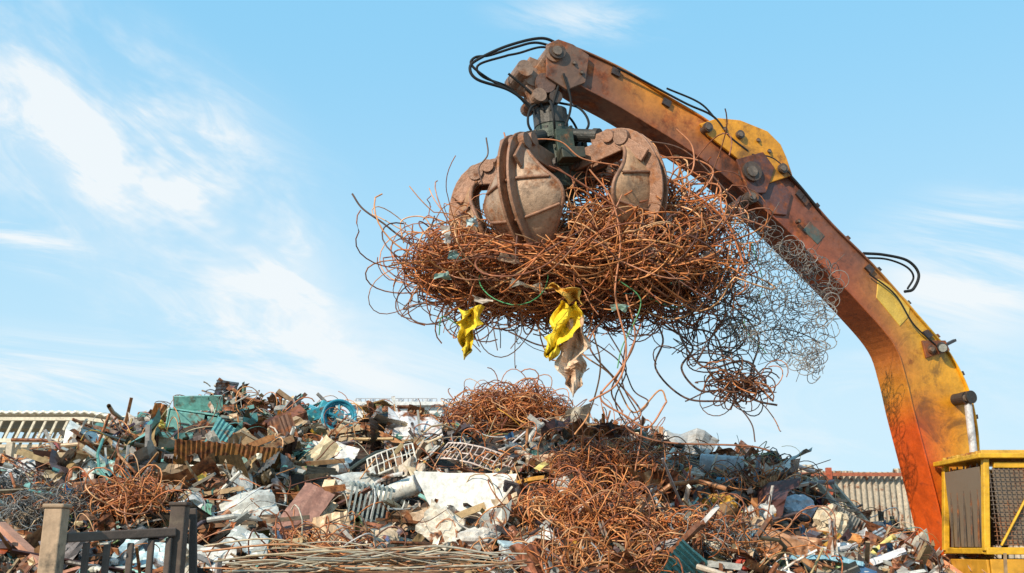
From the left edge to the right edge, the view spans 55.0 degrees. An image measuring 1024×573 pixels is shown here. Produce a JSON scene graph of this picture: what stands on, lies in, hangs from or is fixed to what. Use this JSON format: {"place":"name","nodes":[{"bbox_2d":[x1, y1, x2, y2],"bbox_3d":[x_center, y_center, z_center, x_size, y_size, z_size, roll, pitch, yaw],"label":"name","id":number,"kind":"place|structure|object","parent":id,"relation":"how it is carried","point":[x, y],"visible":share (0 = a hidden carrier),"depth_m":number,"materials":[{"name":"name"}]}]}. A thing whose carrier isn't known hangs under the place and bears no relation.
{"place":"outdoors","nodes":[
{"label":"outdoors","id":0,"kind":"place"},
{"bbox_2d":[0,410,124,457],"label":"warehouse shed","id":1,"kind":"structure","parent":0,"point":[17,422],"depth_m":35.95,"materials":[{"name":"beige metal"}]},
{"bbox_2d":[73,477,108,502],"bbox_3d":[-4.326,2.099,10.100,0.340,0.286,0.238,9,-17,-30],"label":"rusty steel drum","id":2,"kind":"object","parent":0,"point":[94,481],"visible":0.43,"depth_m":10.02,"materials":[{"name":"brown metal"}]},
{"bbox_2d":[349,398,450,420],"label":"white flat roof building","id":3,"kind":"structure","parent":0,"point":[427,403],"depth_m":34.05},
{"bbox_2d":[0,0,1023,471],"label":"sky","id":4,"kind":"structure","parent":0,"point":[179,210],"materials":[{"name":"blue"}]},
{"bbox_2d":[756,526,822,567],"bbox_3d":[2.753,2.647,9.851,0.690,0.514,0.329,-6,-16,20],"label":"rusty car panel","id":5,"kind":"object","parent":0,"point":[789,541],"visible":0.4,"depth_m":9.84,"materials":[{"name":"brown metal"}]},
{"label":"ground","id":6,"kind":"structure","parent":0,"visible":0},
{"bbox_2d":[37,502,196,572],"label":"wooden picket gate","id":7,"kind":"structure","parent":6,"relation":"on","point":[55,536],"depth_m":5.85,"materials":[{"name":"grey wood"}]},
{"bbox_2d":[0,377,1007,572],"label":"scrap metal pile","id":8,"kind":"object","parent":6,"relation":"on","point":[282,451],"visible":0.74,"depth_m":10.81,"materials":[{"name":"metal"}]},
{"bbox_2d":[0,522,38,567],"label":"steel beam","id":9,"kind":"structure","parent":8,"relation":"on","point":[13,537],"depth_m":8.72,"materials":[{"name":"brown metal"}]},
{"bbox_2d":[0,459,41,511],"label":"steel wire bale","id":10,"kind":"object","parent":8,"relation":"on","point":[6,483],"visible":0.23,"depth_m":10.70},
{"bbox_2d":[1,450,47,477],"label":"dark cable tangle","id":11,"kind":"object","parent":8,"relation":"on","point":[5,456],"visible":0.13,"depth_m":11.41,"materials":[{"name":"metal"}]},
{"bbox_2d":[0,458,104,531],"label":"steel wire bale","id":12,"kind":"object","parent":8,"relation":"on","point":[37,501],"visible":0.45,"depth_m":9.56},
{"bbox_2d":[92,459,114,475],"bbox_3d":[-4.435,1.980,10.684,0.434,0.225,0.199,-9,-17,31],"label":"teal metal sheet","id":13,"kind":"object","parent":8,"relation":"on","point":[109,464],"visible":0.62,"depth_m":10.64,"materials":[{"name":"teal metal"}]},
{"bbox_2d":[65,453,191,529],"bbox_3d":[-3.814,2.236,9.877,1.388,1.088,1.194,0,-15,0],"label":"rusty wire tangle","id":14,"kind":"object","parent":8,"relation":"on","point":[143,498],"visible":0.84,"depth_m":9.73,"materials":[{"name":"brown metal"}]},
{"bbox_2d":[112,539,164,568],"bbox_3d":[-3.401,2.466,9.012,0.550,0.305,0.168,-2,-15,6],"label":"pale blue panel","id":15,"kind":"object","parent":8,"relation":"on","point":[142,552],"visible":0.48,"depth_m":9.02,"materials":[{"name":"metal"}]},
{"bbox_2d":[158,420,165,429],"bbox_3d":[-4.664,1.827,12.847,0.283,0.173,0.275,0,-15,0],"label":"yellow rag","id":16,"kind":"object","parent":8,"relation":"on","point":[162,423],"visible":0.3,"depth_m":12.82,"materials":[{"name":"fabric"}]},
{"bbox_2d":[165,395,228,431],"bbox_3d":[-4.143,1.879,13.199,1.004,0.814,0.509,4,-15,-14],"label":"teal metal cabinet","id":17,"kind":"object","parent":8,"relation":"on","point":[189,409],"visible":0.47,"depth_m":13.12,"materials":[{"name":"teal metal"}]},
{"bbox_2d":[190,474,228,491],"bbox_3d":[-3.227,2.168,10.563,0.509,0.336,0.303,5,-16,-19],"label":"rusty steel plate","id":18,"kind":"object","parent":8,"relation":"on","point":[217,484],"visible":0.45,"depth_m":10.56,"materials":[{"name":"brown metal"}]},
{"bbox_2d":[187,544,236,567],"bbox_3d":[-2.818,2.475,9.040,0.587,0.244,0.167,0,-15,0],"label":"white metal panel","id":19,"kind":"object","parent":8,"relation":"on","point":[221,554],"visible":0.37,"depth_m":9.07,"materials":[{"name":"white metal"}]},
{"bbox_2d":[209,405,254,415],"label":"steel beam","id":20,"kind":"structure","parent":8,"relation":"on","point":[250,407],"depth_m":13.38,"materials":[{"name":"teal metal"}]},
{"bbox_2d":[219,526,268,558],"bbox_3d":[-2.512,2.413,9.284,0.521,0.308,0.125,-4,-15,13],"label":"grey metal sheet","id":21,"kind":"object","parent":8,"relation":"on","point":[236,531],"visible":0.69,"depth_m":9.28,"materials":[{"name":"grey metal"}]},
{"bbox_2d":[219,489,280,528],"bbox_3d":[-2.667,2.314,10.069,0.647,0.502,0.340,5,-16,-17],"label":"white metal panel","id":22,"kind":"object","parent":8,"relation":"on","point":[266,495],"visible":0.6,"depth_m":10.10,"materials":[{"name":"white metal"}]},
{"bbox_2d":[197,515,309,528],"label":"steel beam","id":23,"kind":"structure","parent":8,"relation":"on","point":[270,520],"depth_m":9.67,"materials":[{"name":"grey metal"}]},
{"bbox_2d":[239,395,269,416],"bbox_3d":[-3.571,1.681,13.601,0.427,0.392,0.372,6,-16,-22],"label":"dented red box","id":24,"kind":"object","parent":8,"relation":"on","point":[254,402],"visible":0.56,"depth_m":13.48,"materials":[{"name":"red metal"}]},
{"bbox_2d":[272,483,334,538],"bbox_3d":[-2.133,2.337,9.885,0.658,0.742,0.321,13,-20,-40],"label":"rusty steel plate","id":25,"kind":"object","parent":8,"relation":"on","point":[311,500],"visible":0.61,"depth_m":9.98,"materials":[{"name":"metal"}]},
{"bbox_2d":[225,509,406,559],"bbox_3d":[-1.831,2.459,9.450,1.640,0.629,1.222,0,-15,0],"label":"rusty wire tangle","id":26,"kind":"object","parent":8,"relation":"on","point":[327,536],"visible":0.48,"depth_m":9.28,"materials":[{"name":"brown metal"}]},
{"bbox_2d":[307,399,356,433],"bbox_3d":[-2.456,1.774,13.346,0.676,0.490,0.398,4,-15,-15],"label":"blue pulley wheel","id":27,"kind":"object","parent":8,"relation":"on","point":[318,412],"visible":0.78,"depth_m":13.30,"materials":[{"name":"blue metal"}]},
{"bbox_2d":[312,511,351,547],"bbox_3d":[-1.760,2.406,9.644,0.443,0.424,0.199,0,-15,0],"label":"cardboard sheet","id":28,"kind":"object","parent":8,"relation":"on","point":[319,521],"visible":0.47,"depth_m":9.70,"materials":[{"name":"beige cardboard"}]},
{"bbox_2d":[320,437,359,463],"bbox_3d":[-2.156,2.009,12.067,0.537,0.355,0.202,-3,-15,11],"label":"crumpled white sheet","id":29,"kind":"object","parent":8,"relation":"on","point":[348,454],"visible":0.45,"depth_m":12.08,"materials":[{"name":"white metal"}]},
{"bbox_2d":[331,467,380,493],"bbox_3d":[-1.761,2.192,11.146,0.550,0.330,0.240,12,-19,-38],"label":"white metal panel","id":30,"kind":"object","parent":8,"relation":"on","point":[346,478],"visible":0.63,"depth_m":11.17,"materials":[{"name":"white metal"}]},
{"bbox_2d":[202,538,526,572],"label":"steel bar bundle","id":31,"kind":"object","parent":8,"relation":"on","point":[353,561],"visible":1,"depth_m":8.02,"materials":[{"name":"brown metal"}]},
{"bbox_2d":[348,481,395,521],"bbox_3d":[-1.535,2.336,10.574,0.553,0.494,0.206,3,-15,-11],"label":"finned radiator","id":32,"kind":"object","parent":8,"relation":"on","point":[377,487],"visible":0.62,"depth_m":10.53,"materials":[{"name":"grey metal"}]},
{"bbox_2d":[362,527,398,547],"bbox_3d":[-1.304,2.502,9.691,0.340,0.264,0.331,-14,-20,42],"label":"tan rag","id":33,"kind":"object","parent":8,"relation":"on","point":[391,534],"visible":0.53,"depth_m":9.62,"materials":[{"name":"fabric"}]},
{"bbox_2d":[366,443,416,474],"bbox_3d":[-1.411,2.049,11.582,0.578,0.457,0.221,6,-16,-20],"label":"white wire rack","id":34,"kind":"object","parent":8,"relation":"on","point":[394,457],"visible":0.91,"depth_m":11.60,"materials":[{"name":"white metal"}]},
{"bbox_2d":[378,475,420,506],"bbox_3d":[-1.247,2.263,10.885,0.482,0.349,0.222,-3,-15,12],"label":"white water heater","id":35,"kind":"object","parent":8,"relation":"on","point":[407,487],"visible":0.73,"depth_m":10.79,"materials":[{"name":"white metal"}]},
{"bbox_2d":[393,456,425,477],"bbox_3d":[-1.170,2.133,11.450,0.223,0.344,0.450,-14,-21,43],"label":"tan board","id":36,"kind":"object","parent":8,"relation":"on","point":[410,460],"visible":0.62,"depth_m":11.47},
{"bbox_2d":[372,404,481,446],"bbox_3d":[-1.206,2.131,13.632,1.592,0.938,1.205,0,-15,0],"label":"rusty wire tangle","id":37,"kind":"object","parent":8,"relation":"on","point":[394,408],"visible":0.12,"depth_m":13.45,"materials":[{"name":"brown metal"}]},
{"bbox_2d":[415,499,465,550],"bbox_3d":[-0.704,2.388,9.850,0.580,0.527,0.172,-10,-18,34],"label":"sheet","id":38,"kind":"object","parent":8,"relation":"on","point":[428,530],"visible":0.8,"depth_m":9.88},
{"bbox_2d":[414,471,516,514],"bbox_3d":[-0.505,2.220,10.537,1.119,0.491,0.216,0,-15,0],"label":"white metal panel","id":39,"kind":"object","parent":8,"relation":"on","point":[456,490],"visible":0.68,"depth_m":10.57,"materials":[{"name":"white metal"}]},
{"bbox_2d":[452,527,494,546],"bbox_3d":[-0.373,2.474,9.577,0.426,0.264,0.376,0,-15,0],"label":"plastic bag","id":40,"kind":"object","parent":8,"relation":"on","point":[469,536],"visible":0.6,"depth_m":9.46,"materials":[{"name":"plastic"}]},
{"bbox_2d":[435,442,514,472],"bbox_3d":[-0.434,2.089,11.919,0.990,0.438,0.236,-2,-15,7],"label":"white wire rack","id":41,"kind":"object","parent":8,"relation":"on","point":[458,443],"visible":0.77,"depth_m":11.93,"materials":[{"name":"white metal"}]},
{"bbox_2d":[491,492,517,505],"bbox_3d":[-0.064,2.277,10.152,0.315,0.322,0.196,0,-15,0],"label":"tan board","id":42,"kind":"object","parent":8,"relation":"on","point":[495,502],"visible":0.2,"depth_m":10.22,"materials":[{"name":"beige wood"}]},
{"bbox_2d":[431,367,591,434],"bbox_3d":[-0.026,1.970,14.341,2.308,1.660,1.673,0,-15,0],"label":"rusty wire tangle","id":43,"kind":"object","parent":8,"relation":"on","point":[531,400],"visible":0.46,"depth_m":14.08,"materials":[{"name":"brown metal"}]},
{"bbox_2d":[497,540,525,569],"bbox_3d":[0.014,2.508,9.160,0.274,0.288,0.250,5,-16,-17],"label":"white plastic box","id":44,"kind":"object","parent":8,"relation":"on","point":[504,545],"visible":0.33,"depth_m":9.09,"materials":[{"name":"white plastic"}]},
{"bbox_2d":[525,528,563,550],"bbox_3d":[0.323,2.497,9.339,0.406,0.406,0.125,0,-15,0],"label":"white metal panel","id":45,"kind":"object","parent":8,"relation":"on","point":[531,539],"visible":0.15,"depth_m":9.38,"materials":[{"name":"white metal"}]},
{"bbox_2d":[551,476,569,492],"bbox_3d":[0.543,2.184,10.819,0.246,0.205,0.216,0,-15,0],"label":"plastic bag","id":46,"kind":"object","parent":8,"relation":"on","point":[559,482],"visible":0.38,"depth_m":10.75,"materials":[{"name":"plastic"}]},
{"bbox_2d":[470,512,683,572],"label":"rusty wire tangle","id":47,"kind":"object","parent":8,"relation":"on","point":[580,553],"visible":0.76,"depth_m":8.84,"materials":[{"name":"brown metal"}]},
{"bbox_2d":[487,463,682,547],"bbox_3d":[0.739,2.429,10.005,1.965,1.256,1.370,0,-15,0],"label":"rusty wire tangle","id":48,"kind":"object","parent":8,"relation":"on","point":[572,498],"visible":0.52,"depth_m":9.77,"materials":[{"name":"brown metal"}]},
{"bbox_2d":[527,411,690,495],"bbox_3d":[1.134,2.203,11.177,1.806,1.573,1.635,10,-18,-34],"label":"rusty wire tangle","id":49,"kind":"object","parent":8,"relation":"on","point":[587,456],"visible":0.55,"depth_m":11.06,"materials":[{"name":"brown metal"}]},
{"bbox_2d":[589,391,676,454],"bbox_3d":[1.594,2.101,14.380,1.626,1.152,1.136,0,-15,0],"label":"rusty wire tangle","id":50,"kind":"object","parent":8,"relation":"on","point":[633,425],"visible":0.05,"depth_m":14.28,"materials":[{"name":"brown metal"}]},
{"bbox_2d":[574,486,792,572],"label":"rusty wire tangle","id":51,"kind":"object","parent":8,"relation":"on","point":[655,533],"visible":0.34,"depth_m":9.47,"materials":[{"name":"brown metal"}]},
{"bbox_2d":[651,426,719,455],"bbox_3d":[2.524,2.248,14.180,0.991,0.518,0.394,0,-15,0],"label":"crumpled grey sheet","id":52,"kind":"object","parent":8,"relation":"on","point":[691,436],"visible":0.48,"depth_m":14.20,"materials":[{"name":"grey metal"}]},
{"bbox_2d":[678,467,704,485],"bbox_3d":[2.094,2.290,11.786,0.419,0.242,0.421,0,-15,0],"label":"plastic bag","id":53,"kind":"object","parent":8,"relation":"on","point":[697,472],"visible":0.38,"depth_m":11.65,"materials":[{"name":"plastic"}]},
{"bbox_2d":[643,500,771,572],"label":"steel wire bale","id":54,"kind":"object","parent":8,"relation":"on","point":[740,538],"visible":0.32,"depth_m":9.34},
{"bbox_2d":[702,494,737,507],"bbox_3d":[2.325,2.449,11.032,0.373,0.246,0.355,-9,-17,30],"label":"yellow plastic bag","id":55,"kind":"object","parent":8,"relation":"on","point":[726,499],"visible":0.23,"depth_m":10.94,"materials":[{"name":"plastic"}]},
{"bbox_2d":[699,453,743,477],"bbox_3d":[2.630,2.282,12.328,0.563,0.388,0.349,-4,-15,14],"label":"grey steel drum","id":56,"kind":"object","parent":8,"relation":"on","point":[707,460],"visible":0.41,"depth_m":12.22,"materials":[{"name":"grey metal"}]},
{"bbox_2d":[732,558,749,570],"bbox_3d":[2.188,2.606,9.286,0.238,0.152,0.202,0,-15,0],"label":"red rag","id":57,"kind":"object","parent":8,"relation":"on","point":[741,561],"visible":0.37,"depth_m":9.21,"materials":[{"name":"fabric"}]},
{"bbox_2d":[727,490,756,508],"bbox_3d":[2.608,2.425,11.185,0.370,0.234,0.422,-14,-20,42],"label":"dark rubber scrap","id":58,"kind":"object","parent":8,"relation":"on","point":[745,495],"visible":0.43,"depth_m":11.06,"materials":[{"name":"rubber"}]},
{"bbox_2d":[735,454,748,468],"bbox_3d":[2.974,2.272,12.331,0.040,0.392,0.636,4,-15,-14],"label":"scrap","id":59,"kind":"object","parent":8,"relation":"on","point":[746,464],"visible":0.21,"depth_m":12.41,"materials":[{"name":"grey metal"}]},
{"bbox_2d":[682,448,828,499],"bbox_3d":[2.807,2.310,11.520,1.798,0.885,0.927,0,-15,0],"label":"rusty wire tangle","id":60,"kind":"object","parent":8,"relation":"on","point":[733,473],"visible":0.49,"depth_m":11.45,"materials":[{"name":"black metal"}]},
{"bbox_2d":[744,504,780,525],"bbox_3d":[2.763,2.525,10.851,0.396,0.257,0.449,-7,-17,25],"label":"plastic bag","id":61,"kind":"object","parent":8,"relation":"on","point":[772,509],"visible":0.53,"depth_m":10.71,"materials":[{"name":"plastic"}]},
{"bbox_2d":[761,447,791,462],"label":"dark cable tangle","id":62,"kind":"object","parent":8,"relation":"on","point":[774,457],"visible":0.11,"depth_m":13.52,"materials":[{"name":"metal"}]},
{"bbox_2d":[783,494,816,520],"bbox_3d":[3.206,2.502,11.109,0.470,0.304,0.468,0,-15,0],"label":"plastic bag","id":63,"kind":"object","parent":8,"relation":"on","point":[796,503],"visible":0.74,"depth_m":10.96,"materials":[{"name":"plastic"}]},
{"bbox_2d":[813,503,848,537],"bbox_3d":[3.469,2.601,10.704,0.391,0.477,0.348,0,-15,0],"label":"cream cushion","id":64,"kind":"object","parent":8,"relation":"on","point":[821,515],"visible":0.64,"depth_m":10.62,"materials":[{"name":"fabric"}]},
{"bbox_2d":[813,477,868,520],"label":"metal beam","id":65,"kind":"structure","parent":8,"relation":"on","point":[840,493],"depth_m":11.98,"materials":[{"name":"grey metal"}]},
{"bbox_2d":[842,533,862,547],"bbox_3d":[3.535,2.651,10.233,0.226,0.174,0.224,0,-15,0],"label":"orange rag","id":66,"kind":"object","parent":8,"relation":"on","point":[856,538],"visible":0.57,"depth_m":10.15,"materials":[{"name":"fabric"}]},
{"bbox_2d":[468,37,1023,572],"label":"material handler","id":67,"kind":"object","parent":6,"relation":"on","point":[964,497],"visible":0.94,"depth_m":11.24,"materials":[{"name":"yellow paint"}]},
{"bbox_2d":[449,45,668,270],"bbox_3d":[0.456,-1.406,10.824,2.293,2.790,2.303,0,-15,0],"label":"orange peel grapple","id":68,"kind":"object","parent":67,"relation":"attached to","point":[524,185],"visible":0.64,"depth_m":9.99,"materials":[{"name":"metal"}]},
{"bbox_2d":[352,108,848,471],"bbox_3d":[0.784,0.068,10.254,4.086,3.688,4.105,-13,-20,39],"label":"tangled rebar load","id":69,"kind":"object","parent":67,"relation":"hanging from","point":[589,271],"visible":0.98,"depth_m":9.99,"materials":[{"name":"metal"}]},
{"bbox_2d":[798,464,1023,557],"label":"corrugated metal fence","id":70,"kind":"object","parent":6,"relation":"on","point":[881,491],"visible":0.13,"depth_m":23.66,"materials":[{"name":"beige metal"}]}
]}

